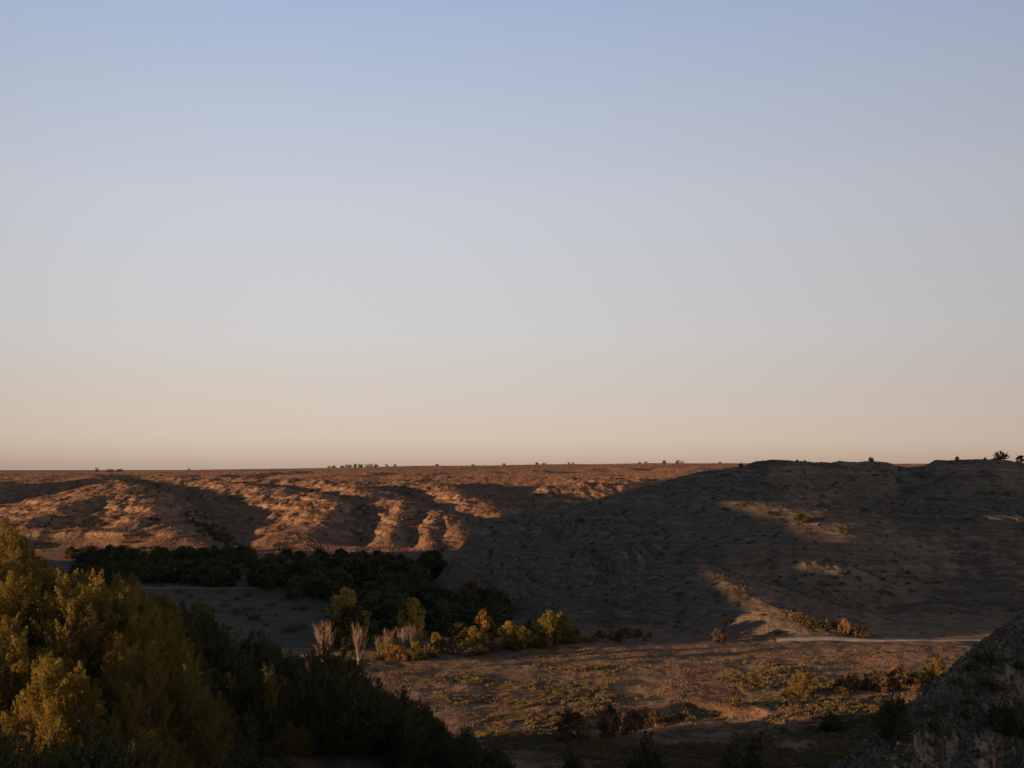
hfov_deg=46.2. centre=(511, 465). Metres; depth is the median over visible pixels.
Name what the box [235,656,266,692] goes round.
juniper tree
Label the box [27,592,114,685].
juniper tree
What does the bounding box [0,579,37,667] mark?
juniper tree
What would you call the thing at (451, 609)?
cottonwood tree
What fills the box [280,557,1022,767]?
field
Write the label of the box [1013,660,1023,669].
shrub
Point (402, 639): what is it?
bare tree
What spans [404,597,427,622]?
cottonwood tree
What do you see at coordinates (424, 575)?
cottonwood tree
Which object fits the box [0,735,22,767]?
juniper tree
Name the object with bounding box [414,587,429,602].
cottonwood tree
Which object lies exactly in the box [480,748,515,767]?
juniper tree
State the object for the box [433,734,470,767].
juniper tree
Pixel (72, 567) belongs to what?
cottonwood tree
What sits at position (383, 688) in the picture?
juniper tree
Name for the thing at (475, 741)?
juniper tree
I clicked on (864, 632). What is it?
shrub
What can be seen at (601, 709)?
shrub
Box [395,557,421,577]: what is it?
cottonwood tree
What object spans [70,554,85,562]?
cottonwood tree
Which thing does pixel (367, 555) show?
cottonwood tree
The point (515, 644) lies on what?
bush
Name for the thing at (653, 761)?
juniper tree
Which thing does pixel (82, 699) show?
juniper tree
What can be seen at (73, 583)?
juniper tree
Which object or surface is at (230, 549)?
cottonwood tree
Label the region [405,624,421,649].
bare tree
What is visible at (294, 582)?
cottonwood tree
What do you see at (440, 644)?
bush
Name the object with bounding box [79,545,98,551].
cottonwood tree
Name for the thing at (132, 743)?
juniper tree
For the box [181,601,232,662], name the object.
juniper tree
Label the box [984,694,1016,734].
juniper tree
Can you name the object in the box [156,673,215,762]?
juniper tree
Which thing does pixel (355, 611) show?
cottonwood tree
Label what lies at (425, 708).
juniper tree
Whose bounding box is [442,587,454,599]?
cottonwood tree
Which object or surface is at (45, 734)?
juniper tree
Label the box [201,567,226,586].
cottonwood tree
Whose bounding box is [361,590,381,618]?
cottonwood tree
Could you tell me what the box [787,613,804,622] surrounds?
shrub
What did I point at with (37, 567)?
juniper tree
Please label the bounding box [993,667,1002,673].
shrub
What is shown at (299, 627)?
shrub
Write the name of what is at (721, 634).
bush
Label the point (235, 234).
sky
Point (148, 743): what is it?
juniper tree
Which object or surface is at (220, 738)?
juniper tree
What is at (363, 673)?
juniper tree
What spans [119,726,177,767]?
juniper tree
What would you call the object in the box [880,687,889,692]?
shrub
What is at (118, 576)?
juniper tree
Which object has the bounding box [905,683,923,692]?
shrub
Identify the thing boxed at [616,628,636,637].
bush
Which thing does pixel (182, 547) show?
cottonwood tree
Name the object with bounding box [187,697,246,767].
juniper tree
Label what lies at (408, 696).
juniper tree
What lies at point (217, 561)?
cottonwood tree
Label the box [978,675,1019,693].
shrub
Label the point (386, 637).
bare tree
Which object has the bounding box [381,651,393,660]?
shrub
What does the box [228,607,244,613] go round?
shrub
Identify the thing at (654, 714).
bush
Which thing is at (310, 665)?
juniper tree
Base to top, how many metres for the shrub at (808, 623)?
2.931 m
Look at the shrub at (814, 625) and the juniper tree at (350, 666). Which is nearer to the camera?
the juniper tree at (350, 666)
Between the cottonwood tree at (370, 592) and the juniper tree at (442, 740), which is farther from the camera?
the cottonwood tree at (370, 592)
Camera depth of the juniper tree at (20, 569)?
110.73 m
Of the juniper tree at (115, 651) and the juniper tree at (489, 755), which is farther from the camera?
the juniper tree at (489, 755)
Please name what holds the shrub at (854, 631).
on the badland hill at (741, 608)
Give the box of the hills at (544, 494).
[0,474,674,563]
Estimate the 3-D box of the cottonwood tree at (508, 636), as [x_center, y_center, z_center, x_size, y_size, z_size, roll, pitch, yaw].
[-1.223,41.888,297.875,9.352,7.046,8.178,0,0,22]
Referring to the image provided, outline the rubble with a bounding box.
[831,615,1023,767]
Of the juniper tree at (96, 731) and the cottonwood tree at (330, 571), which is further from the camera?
the cottonwood tree at (330, 571)
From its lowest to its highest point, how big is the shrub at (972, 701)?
0.471 m
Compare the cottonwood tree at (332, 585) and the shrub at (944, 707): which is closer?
the shrub at (944, 707)
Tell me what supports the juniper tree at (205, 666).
on the juniper hill at (335, 760)
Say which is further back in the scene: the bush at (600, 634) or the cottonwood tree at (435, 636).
the bush at (600, 634)
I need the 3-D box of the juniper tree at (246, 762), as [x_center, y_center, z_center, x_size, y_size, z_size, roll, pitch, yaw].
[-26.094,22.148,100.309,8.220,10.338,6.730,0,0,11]
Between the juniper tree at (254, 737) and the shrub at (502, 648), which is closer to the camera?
the juniper tree at (254, 737)
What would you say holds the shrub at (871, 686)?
on the field
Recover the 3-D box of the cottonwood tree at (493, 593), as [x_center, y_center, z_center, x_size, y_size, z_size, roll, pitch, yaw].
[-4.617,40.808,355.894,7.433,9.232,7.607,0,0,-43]
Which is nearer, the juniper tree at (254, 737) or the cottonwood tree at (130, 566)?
the juniper tree at (254, 737)
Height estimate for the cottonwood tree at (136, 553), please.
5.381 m
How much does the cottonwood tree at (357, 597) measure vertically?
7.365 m
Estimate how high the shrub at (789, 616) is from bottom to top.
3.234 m
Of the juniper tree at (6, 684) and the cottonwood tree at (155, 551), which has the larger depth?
the cottonwood tree at (155, 551)
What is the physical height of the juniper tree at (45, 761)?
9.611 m
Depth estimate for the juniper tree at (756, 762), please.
140.82 m
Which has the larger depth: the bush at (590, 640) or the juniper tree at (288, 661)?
the bush at (590, 640)
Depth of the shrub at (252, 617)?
350.35 m
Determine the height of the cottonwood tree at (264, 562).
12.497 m
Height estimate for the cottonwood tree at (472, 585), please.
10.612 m
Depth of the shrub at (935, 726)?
62.25 m
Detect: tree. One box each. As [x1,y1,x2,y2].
[0,513,42,578]
[0,547,53,600]
[0,569,55,658]
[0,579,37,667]
[0,612,34,697]
[0,626,72,721]
[0,645,31,709]
[0,654,91,753]
[0,695,40,738]
[0,719,24,751]
[0,724,23,765]
[0,732,55,767]
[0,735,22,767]
[2,526,40,568]
[3,560,27,582]
[8,572,49,643]
[8,697,89,765]
[17,735,75,767]
[25,551,61,584]
[25,568,100,646]
[27,560,53,591]
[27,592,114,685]
[31,634,102,695]
[32,568,150,678]
[41,563,73,599]
[50,661,135,751]
[52,569,117,621]
[58,717,129,767]
[64,546,76,558]
[64,572,81,595]
[65,734,110,767]
[67,563,76,575]
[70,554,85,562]
[70,562,92,580]
[71,729,114,761]
[74,703,111,738]
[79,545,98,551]
[82,547,97,560]
[82,630,150,706]
[83,565,104,583]
[85,549,106,560]
[86,731,147,767]
[93,640,177,754]
[94,590,176,675]
[95,544,118,562]
[98,574,127,615]
[100,580,171,649]
[101,566,122,584]
[104,572,142,603]
[106,584,169,663]
[112,730,190,767]
[113,545,128,554]
[115,738,139,767]
[118,560,145,582]
[119,571,151,603]
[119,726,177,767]
[124,637,179,709]
[125,549,138,556]
[138,551,151,559]
[148,597,179,639]
[149,546,159,561]
[149,547,173,564]
[152,619,194,685]
[153,589,193,645]
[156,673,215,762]
[158,652,230,767]
[159,559,184,582]
[163,622,191,637]
[165,630,213,685]
[171,545,187,550]
[172,548,189,559]
[175,671,252,766]
[177,598,214,635]
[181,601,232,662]
[182,624,223,689]
[182,669,241,742]
[184,545,194,551]
[184,627,238,688]
[186,598,218,632]
[187,549,205,560]
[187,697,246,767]
[189,671,239,748]
[190,698,233,767]
[195,619,236,674]
[198,547,208,558]
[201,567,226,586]
[203,620,247,673]
[208,556,230,580]
[208,621,235,661]
[209,626,263,700]
[209,660,240,716]
[210,545,219,550]
[217,547,240,562]
[227,704,274,767]
[230,730,267,767]
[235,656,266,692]
[236,544,248,556]
[236,663,306,744]
[237,629,264,657]
[237,631,264,651]
[241,547,257,562]
[243,555,284,587]
[249,676,284,744]
[252,558,260,568]
[252,629,289,661]
[252,634,284,674]
[254,644,297,679]
[254,651,283,689]
[256,570,278,588]
[262,673,285,700]
[263,720,313,757]
[274,554,291,583]
[278,549,295,558]
[282,574,306,598]
[283,652,311,681]
[286,575,310,595]
[286,647,306,671]
[286,647,336,690]
[289,550,307,563]
[291,723,314,756]
[300,569,329,597]
[306,642,332,677]
[308,640,349,684]
[310,549,323,557]
[312,620,335,653]
[316,668,402,754]
[318,567,350,587]
[318,604,380,649]
[319,551,329,560]
[321,587,371,645]
[322,581,341,599]
[326,568,354,592]
[327,591,354,605]
[330,548,345,557]
[331,637,368,683]
[338,550,349,559]
[339,680,392,752]
[342,657,363,689]
[344,551,371,562]
[347,584,361,593]
[347,654,367,685]
[351,594,362,607]
[351,621,369,663]
[355,592,366,599]
[359,595,385,633]
[360,550,372,559]
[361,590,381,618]
[363,688,408,757]
[364,678,386,698]
[364,678,394,713]
[369,553,391,573]
[371,599,408,636]
[372,550,385,558]
[373,636,382,651]
[373,682,391,696]
[380,629,395,651]
[380,637,399,655]
[381,597,410,632]
[382,700,436,761]
[388,553,406,560]
[388,685,425,722]
[391,699,413,723]
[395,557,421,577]
[395,627,408,655]
[397,597,426,642]
[399,582,419,602]
[401,690,423,717]
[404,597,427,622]
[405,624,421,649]
[408,641,429,659]
[410,698,425,720]
[411,568,435,588]
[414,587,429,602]
[416,552,427,563]
[416,703,445,767]
[417,555,443,579]
[417,603,429,614]
[418,603,452,637]
[418,695,433,722]
[426,729,462,767]
[428,549,447,574]
[428,632,441,649]
[429,601,458,626]
[433,585,450,600]
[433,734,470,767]
[440,621,469,648]
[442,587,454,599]
[444,728,458,743]
[446,603,469,628]
[451,580,491,597]
[455,725,483,765]
[456,589,484,605]
[456,589,485,607]
[456,726,483,749]
[456,732,488,767]
[459,602,481,624]
[460,608,481,627]
[463,626,488,648]
[468,609,494,645]
[470,731,481,754]
[471,602,510,636]
[474,738,484,756]
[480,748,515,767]
[483,590,522,621]
[484,589,510,605]
[484,746,493,764]
[485,595,514,621]
[487,749,507,767]
[494,621,521,648]
[500,751,512,767]
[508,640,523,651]
[517,626,537,648]
[522,619,540,637]
[527,634,539,647]
[530,610,564,643]
[548,612,575,640]
[557,738,585,767]
[570,628,583,641]
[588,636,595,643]
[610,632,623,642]
[625,730,667,767]
[716,742,738,767]
[737,730,769,767]
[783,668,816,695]
[793,511,805,520]
[801,515,811,522]
[818,710,843,733]
[832,674,847,690]
[845,670,862,689]
[869,684,912,743]
[871,709,882,728]
[920,656,947,683]
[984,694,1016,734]
[992,450,1009,459]
[1002,694,1023,739]
[1015,455,1023,463]
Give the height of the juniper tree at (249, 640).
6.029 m
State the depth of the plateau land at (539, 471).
1835.75 m
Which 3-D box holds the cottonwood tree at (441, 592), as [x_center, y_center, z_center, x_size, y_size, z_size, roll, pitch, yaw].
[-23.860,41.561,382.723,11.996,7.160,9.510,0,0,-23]
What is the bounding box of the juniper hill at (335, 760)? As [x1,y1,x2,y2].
[31,648,435,767]
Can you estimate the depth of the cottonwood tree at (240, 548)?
575.24 m
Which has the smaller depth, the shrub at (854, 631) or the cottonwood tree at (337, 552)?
the shrub at (854, 631)
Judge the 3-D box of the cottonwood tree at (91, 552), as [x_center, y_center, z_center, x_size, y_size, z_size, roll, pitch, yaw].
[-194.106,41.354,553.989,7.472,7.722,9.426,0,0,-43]
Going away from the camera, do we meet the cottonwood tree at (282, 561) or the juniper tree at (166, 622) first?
the juniper tree at (166, 622)
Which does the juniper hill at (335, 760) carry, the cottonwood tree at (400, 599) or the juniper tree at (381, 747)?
the juniper tree at (381, 747)
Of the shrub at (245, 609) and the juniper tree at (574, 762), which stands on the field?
the juniper tree at (574, 762)
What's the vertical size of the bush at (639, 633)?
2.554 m
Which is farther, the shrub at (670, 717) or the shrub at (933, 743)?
the shrub at (670, 717)
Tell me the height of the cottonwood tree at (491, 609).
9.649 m
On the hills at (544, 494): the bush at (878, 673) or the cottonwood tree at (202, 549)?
the cottonwood tree at (202, 549)
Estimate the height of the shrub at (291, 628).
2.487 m
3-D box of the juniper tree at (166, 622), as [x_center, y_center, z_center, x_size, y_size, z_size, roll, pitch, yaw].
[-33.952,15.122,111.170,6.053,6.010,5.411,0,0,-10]
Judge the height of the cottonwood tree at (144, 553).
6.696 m
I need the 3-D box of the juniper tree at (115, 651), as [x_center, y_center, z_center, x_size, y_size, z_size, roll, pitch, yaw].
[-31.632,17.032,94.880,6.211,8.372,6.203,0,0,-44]
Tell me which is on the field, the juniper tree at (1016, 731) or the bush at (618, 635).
the bush at (618, 635)
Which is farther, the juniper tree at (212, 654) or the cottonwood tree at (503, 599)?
the cottonwood tree at (503, 599)
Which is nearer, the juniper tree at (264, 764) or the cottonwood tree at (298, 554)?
the juniper tree at (264, 764)
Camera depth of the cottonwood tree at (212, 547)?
563.74 m
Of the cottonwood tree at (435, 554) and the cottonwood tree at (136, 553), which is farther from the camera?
the cottonwood tree at (136, 553)
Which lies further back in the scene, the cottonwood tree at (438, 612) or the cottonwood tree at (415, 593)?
the cottonwood tree at (415, 593)
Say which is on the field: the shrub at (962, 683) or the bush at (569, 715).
the bush at (569, 715)
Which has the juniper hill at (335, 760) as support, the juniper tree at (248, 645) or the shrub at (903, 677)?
the juniper tree at (248, 645)
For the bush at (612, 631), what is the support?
on the field
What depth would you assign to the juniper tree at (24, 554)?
115.19 m
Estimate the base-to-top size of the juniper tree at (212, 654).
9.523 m
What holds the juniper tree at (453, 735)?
on the juniper hill at (335, 760)
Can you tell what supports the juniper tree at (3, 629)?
on the juniper hill at (335, 760)
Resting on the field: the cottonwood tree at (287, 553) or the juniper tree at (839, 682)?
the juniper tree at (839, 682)
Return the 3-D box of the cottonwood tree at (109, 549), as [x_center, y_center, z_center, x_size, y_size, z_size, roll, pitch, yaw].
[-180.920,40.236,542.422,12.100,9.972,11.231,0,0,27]
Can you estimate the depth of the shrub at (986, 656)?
69.74 m
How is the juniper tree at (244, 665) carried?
on the juniper hill at (335, 760)
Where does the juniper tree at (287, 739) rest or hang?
on the juniper hill at (335, 760)
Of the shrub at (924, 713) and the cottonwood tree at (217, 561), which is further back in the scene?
the cottonwood tree at (217, 561)
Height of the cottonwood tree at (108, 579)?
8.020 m
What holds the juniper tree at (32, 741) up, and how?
on the juniper hill at (335, 760)
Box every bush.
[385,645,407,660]
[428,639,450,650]
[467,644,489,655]
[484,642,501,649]
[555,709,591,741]
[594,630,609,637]
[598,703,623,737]
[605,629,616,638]
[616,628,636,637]
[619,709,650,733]
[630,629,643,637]
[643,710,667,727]
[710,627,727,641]
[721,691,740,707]
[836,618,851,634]
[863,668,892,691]
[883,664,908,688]
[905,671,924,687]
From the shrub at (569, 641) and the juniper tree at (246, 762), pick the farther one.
the shrub at (569, 641)
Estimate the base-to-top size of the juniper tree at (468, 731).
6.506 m
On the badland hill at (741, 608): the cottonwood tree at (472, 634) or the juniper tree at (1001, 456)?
the juniper tree at (1001, 456)
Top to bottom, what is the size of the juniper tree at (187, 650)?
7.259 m
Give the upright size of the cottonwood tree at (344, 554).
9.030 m
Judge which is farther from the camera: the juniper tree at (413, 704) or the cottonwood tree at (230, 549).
the cottonwood tree at (230, 549)
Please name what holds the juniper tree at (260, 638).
on the juniper hill at (335, 760)
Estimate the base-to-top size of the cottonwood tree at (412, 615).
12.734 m
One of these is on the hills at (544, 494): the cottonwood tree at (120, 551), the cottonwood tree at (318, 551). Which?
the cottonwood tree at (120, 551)
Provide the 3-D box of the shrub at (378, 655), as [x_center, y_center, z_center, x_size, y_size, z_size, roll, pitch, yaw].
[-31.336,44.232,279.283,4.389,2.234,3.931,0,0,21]
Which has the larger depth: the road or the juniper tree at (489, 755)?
the road
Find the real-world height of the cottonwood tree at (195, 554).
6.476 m
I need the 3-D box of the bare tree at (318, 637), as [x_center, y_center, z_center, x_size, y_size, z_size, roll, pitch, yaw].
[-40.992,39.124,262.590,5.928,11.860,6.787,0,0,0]
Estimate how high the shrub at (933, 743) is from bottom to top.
0.566 m
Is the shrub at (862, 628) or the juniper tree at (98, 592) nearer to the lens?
the juniper tree at (98, 592)
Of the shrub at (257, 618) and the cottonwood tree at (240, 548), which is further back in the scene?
the cottonwood tree at (240, 548)
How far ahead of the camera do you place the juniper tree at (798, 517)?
442.57 m
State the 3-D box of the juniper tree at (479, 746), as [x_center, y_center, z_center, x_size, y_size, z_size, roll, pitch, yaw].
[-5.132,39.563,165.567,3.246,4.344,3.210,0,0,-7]
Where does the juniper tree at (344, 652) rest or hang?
on the juniper hill at (335, 760)
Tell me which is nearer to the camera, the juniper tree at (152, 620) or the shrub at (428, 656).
the juniper tree at (152, 620)
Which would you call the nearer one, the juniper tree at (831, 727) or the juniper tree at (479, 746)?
the juniper tree at (479, 746)
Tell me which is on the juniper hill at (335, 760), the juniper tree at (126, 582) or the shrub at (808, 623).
the juniper tree at (126, 582)
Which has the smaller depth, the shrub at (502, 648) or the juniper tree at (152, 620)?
the juniper tree at (152, 620)
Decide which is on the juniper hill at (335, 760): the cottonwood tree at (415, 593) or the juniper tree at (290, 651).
the juniper tree at (290, 651)
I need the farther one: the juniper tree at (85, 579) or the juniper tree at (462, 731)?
the juniper tree at (462, 731)
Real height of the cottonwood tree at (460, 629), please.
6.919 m
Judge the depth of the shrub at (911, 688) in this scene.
232.45 m
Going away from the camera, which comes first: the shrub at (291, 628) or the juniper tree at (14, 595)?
the juniper tree at (14, 595)
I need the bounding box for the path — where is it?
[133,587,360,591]
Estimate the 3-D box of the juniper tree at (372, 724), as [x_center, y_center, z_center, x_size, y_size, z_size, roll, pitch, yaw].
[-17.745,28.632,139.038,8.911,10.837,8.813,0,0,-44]
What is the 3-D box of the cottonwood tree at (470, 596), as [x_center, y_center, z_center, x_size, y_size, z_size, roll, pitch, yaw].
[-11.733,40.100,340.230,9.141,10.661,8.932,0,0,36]
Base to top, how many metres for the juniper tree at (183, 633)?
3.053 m
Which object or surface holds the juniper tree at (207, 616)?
on the juniper hill at (335, 760)
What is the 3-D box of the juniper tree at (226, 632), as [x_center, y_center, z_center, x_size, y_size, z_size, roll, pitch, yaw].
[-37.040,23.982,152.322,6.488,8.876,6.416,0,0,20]
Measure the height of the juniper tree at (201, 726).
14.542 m
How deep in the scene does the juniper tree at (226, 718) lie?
102.70 m
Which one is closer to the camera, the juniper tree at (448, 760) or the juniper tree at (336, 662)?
the juniper tree at (448, 760)
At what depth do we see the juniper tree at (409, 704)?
151.09 m
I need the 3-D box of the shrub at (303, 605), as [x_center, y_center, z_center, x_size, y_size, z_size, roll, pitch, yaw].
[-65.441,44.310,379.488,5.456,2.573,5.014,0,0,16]
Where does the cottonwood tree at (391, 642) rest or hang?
on the field
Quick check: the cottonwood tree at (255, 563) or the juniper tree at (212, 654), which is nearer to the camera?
the juniper tree at (212, 654)
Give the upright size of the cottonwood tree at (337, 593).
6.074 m
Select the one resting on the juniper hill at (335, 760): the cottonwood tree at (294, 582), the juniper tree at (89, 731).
the juniper tree at (89, 731)
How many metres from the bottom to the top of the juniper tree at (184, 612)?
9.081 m
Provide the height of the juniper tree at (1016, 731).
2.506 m
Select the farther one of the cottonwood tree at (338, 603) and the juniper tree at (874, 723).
the cottonwood tree at (338, 603)
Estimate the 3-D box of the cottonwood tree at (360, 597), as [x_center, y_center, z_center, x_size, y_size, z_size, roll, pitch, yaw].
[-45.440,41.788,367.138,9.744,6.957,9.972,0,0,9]
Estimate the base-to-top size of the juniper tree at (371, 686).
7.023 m
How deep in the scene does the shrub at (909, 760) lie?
59.17 m
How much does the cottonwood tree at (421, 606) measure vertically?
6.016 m
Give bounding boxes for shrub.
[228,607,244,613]
[243,605,255,610]
[243,613,258,619]
[248,612,269,620]
[281,623,299,631]
[294,602,310,609]
[295,624,306,628]
[367,651,384,660]
[368,654,384,660]
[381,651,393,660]
[419,649,439,659]
[441,645,463,653]
[445,647,461,655]
[461,647,480,657]
[469,650,479,655]
[495,642,510,649]
[529,642,547,648]
[559,636,577,644]
[592,705,612,713]
[635,705,651,711]
[661,713,677,721]
[679,708,704,719]
[684,715,697,720]
[783,610,810,622]
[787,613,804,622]
[795,617,816,627]
[809,622,821,627]
[813,618,830,627]
[832,686,850,694]
[836,624,860,635]
[851,625,870,636]
[852,622,881,636]
[860,681,873,689]
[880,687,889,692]
[894,675,907,683]
[902,683,918,692]
[902,756,912,762]
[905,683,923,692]
[917,679,931,687]
[919,708,935,718]
[921,736,940,746]
[922,717,952,735]
[923,707,945,719]
[936,704,951,711]
[944,675,983,689]
[955,706,979,719]
[959,660,990,675]
[964,646,1009,666]
[964,697,976,704]
[968,748,986,758]
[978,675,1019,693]
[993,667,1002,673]
[1004,656,1015,662]
[1012,659,1021,668]
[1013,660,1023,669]
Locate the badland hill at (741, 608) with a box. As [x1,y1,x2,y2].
[436,458,1023,636]
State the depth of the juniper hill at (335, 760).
136.31 m
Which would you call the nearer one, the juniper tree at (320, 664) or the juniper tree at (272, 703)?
the juniper tree at (272, 703)
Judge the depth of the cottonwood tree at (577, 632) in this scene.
301.62 m
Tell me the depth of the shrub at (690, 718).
214.74 m
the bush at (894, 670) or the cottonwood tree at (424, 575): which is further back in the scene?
the cottonwood tree at (424, 575)
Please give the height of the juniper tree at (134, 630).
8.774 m
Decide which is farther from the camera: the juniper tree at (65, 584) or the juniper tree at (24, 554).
the juniper tree at (24, 554)
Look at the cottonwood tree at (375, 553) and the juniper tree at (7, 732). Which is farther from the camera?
the cottonwood tree at (375, 553)
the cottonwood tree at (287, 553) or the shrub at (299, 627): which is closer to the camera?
the shrub at (299, 627)
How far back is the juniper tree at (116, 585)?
108.85 m
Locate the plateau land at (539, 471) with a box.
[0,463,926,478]
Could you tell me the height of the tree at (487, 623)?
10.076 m
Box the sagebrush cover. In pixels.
[419,650,959,764]
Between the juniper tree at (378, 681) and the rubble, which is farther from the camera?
the juniper tree at (378, 681)
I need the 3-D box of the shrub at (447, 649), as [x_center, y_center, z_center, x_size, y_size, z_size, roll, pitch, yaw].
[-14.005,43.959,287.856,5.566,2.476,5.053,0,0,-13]
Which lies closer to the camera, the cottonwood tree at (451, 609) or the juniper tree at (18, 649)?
the juniper tree at (18, 649)
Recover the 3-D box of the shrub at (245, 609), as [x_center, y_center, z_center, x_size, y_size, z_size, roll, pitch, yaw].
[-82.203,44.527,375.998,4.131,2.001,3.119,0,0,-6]
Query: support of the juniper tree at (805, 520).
on the badland hill at (741, 608)
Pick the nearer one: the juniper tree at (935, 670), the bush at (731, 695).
the bush at (731, 695)
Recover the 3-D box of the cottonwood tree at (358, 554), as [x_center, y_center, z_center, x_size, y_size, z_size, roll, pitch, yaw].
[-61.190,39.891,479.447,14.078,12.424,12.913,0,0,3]
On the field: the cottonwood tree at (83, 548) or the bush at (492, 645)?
the bush at (492, 645)
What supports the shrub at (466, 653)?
on the field
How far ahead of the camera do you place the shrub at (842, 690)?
230.83 m
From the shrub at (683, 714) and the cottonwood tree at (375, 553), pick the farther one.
the cottonwood tree at (375, 553)
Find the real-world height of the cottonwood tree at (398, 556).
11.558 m
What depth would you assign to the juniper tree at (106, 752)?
74.15 m
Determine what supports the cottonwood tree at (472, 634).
on the field
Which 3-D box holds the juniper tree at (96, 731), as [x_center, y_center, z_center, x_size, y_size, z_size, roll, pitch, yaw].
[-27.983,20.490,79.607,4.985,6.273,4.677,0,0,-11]
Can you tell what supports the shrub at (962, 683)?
on the clay hill at (965, 750)
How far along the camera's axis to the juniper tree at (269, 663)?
155.09 m
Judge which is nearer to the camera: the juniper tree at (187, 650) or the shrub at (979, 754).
the shrub at (979, 754)
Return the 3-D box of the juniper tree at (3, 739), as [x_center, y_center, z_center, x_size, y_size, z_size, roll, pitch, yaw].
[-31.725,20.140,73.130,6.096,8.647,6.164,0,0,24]
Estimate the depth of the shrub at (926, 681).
235.66 m
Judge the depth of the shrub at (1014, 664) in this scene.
69.47 m
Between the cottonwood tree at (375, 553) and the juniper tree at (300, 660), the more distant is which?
the cottonwood tree at (375, 553)
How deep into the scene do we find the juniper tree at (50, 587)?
108.10 m
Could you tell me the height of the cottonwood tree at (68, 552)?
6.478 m
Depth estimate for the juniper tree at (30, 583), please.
104.44 m
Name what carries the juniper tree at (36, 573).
on the juniper hill at (335, 760)
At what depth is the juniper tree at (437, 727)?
147.57 m
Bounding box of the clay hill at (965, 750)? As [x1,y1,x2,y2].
[829,612,1023,767]
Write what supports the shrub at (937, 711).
on the clay hill at (965, 750)
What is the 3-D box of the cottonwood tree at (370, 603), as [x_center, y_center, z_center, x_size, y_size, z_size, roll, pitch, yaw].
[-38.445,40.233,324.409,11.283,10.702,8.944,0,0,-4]
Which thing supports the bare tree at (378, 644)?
on the field
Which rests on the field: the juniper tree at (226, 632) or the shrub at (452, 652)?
the shrub at (452, 652)
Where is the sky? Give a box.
[0,0,1023,469]
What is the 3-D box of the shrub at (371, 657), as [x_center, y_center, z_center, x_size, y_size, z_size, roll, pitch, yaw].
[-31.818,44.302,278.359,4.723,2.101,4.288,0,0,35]
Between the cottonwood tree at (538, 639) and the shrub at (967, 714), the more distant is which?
the cottonwood tree at (538, 639)
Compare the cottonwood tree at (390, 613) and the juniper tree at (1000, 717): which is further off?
the cottonwood tree at (390, 613)
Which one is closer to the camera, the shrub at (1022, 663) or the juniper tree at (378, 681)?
the shrub at (1022, 663)
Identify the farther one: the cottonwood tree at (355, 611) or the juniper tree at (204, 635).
the cottonwood tree at (355, 611)
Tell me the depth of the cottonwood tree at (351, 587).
399.78 m
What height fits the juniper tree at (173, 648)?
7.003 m
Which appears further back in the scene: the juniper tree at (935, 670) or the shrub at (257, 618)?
the shrub at (257, 618)
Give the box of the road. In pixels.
[773,635,982,641]
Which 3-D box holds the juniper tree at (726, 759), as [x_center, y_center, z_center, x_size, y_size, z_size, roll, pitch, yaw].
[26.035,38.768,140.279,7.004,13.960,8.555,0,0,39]
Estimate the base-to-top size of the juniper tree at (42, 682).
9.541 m
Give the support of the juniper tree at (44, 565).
on the juniper hill at (335, 760)
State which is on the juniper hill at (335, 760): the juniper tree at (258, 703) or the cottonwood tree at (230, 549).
the juniper tree at (258, 703)
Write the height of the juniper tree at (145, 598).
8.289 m
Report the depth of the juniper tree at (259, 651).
162.68 m
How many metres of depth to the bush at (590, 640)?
300.70 m
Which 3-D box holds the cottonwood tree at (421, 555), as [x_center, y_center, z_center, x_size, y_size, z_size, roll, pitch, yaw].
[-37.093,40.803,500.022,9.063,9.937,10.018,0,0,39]
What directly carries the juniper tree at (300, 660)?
on the juniper hill at (335, 760)
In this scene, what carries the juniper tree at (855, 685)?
on the field
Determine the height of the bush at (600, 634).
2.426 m
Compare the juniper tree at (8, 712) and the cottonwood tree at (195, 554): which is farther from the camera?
the cottonwood tree at (195, 554)
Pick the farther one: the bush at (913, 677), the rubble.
the bush at (913, 677)
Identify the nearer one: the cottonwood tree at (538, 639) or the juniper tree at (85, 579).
the juniper tree at (85, 579)
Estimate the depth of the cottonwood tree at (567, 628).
301.79 m
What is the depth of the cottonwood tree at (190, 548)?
588.35 m

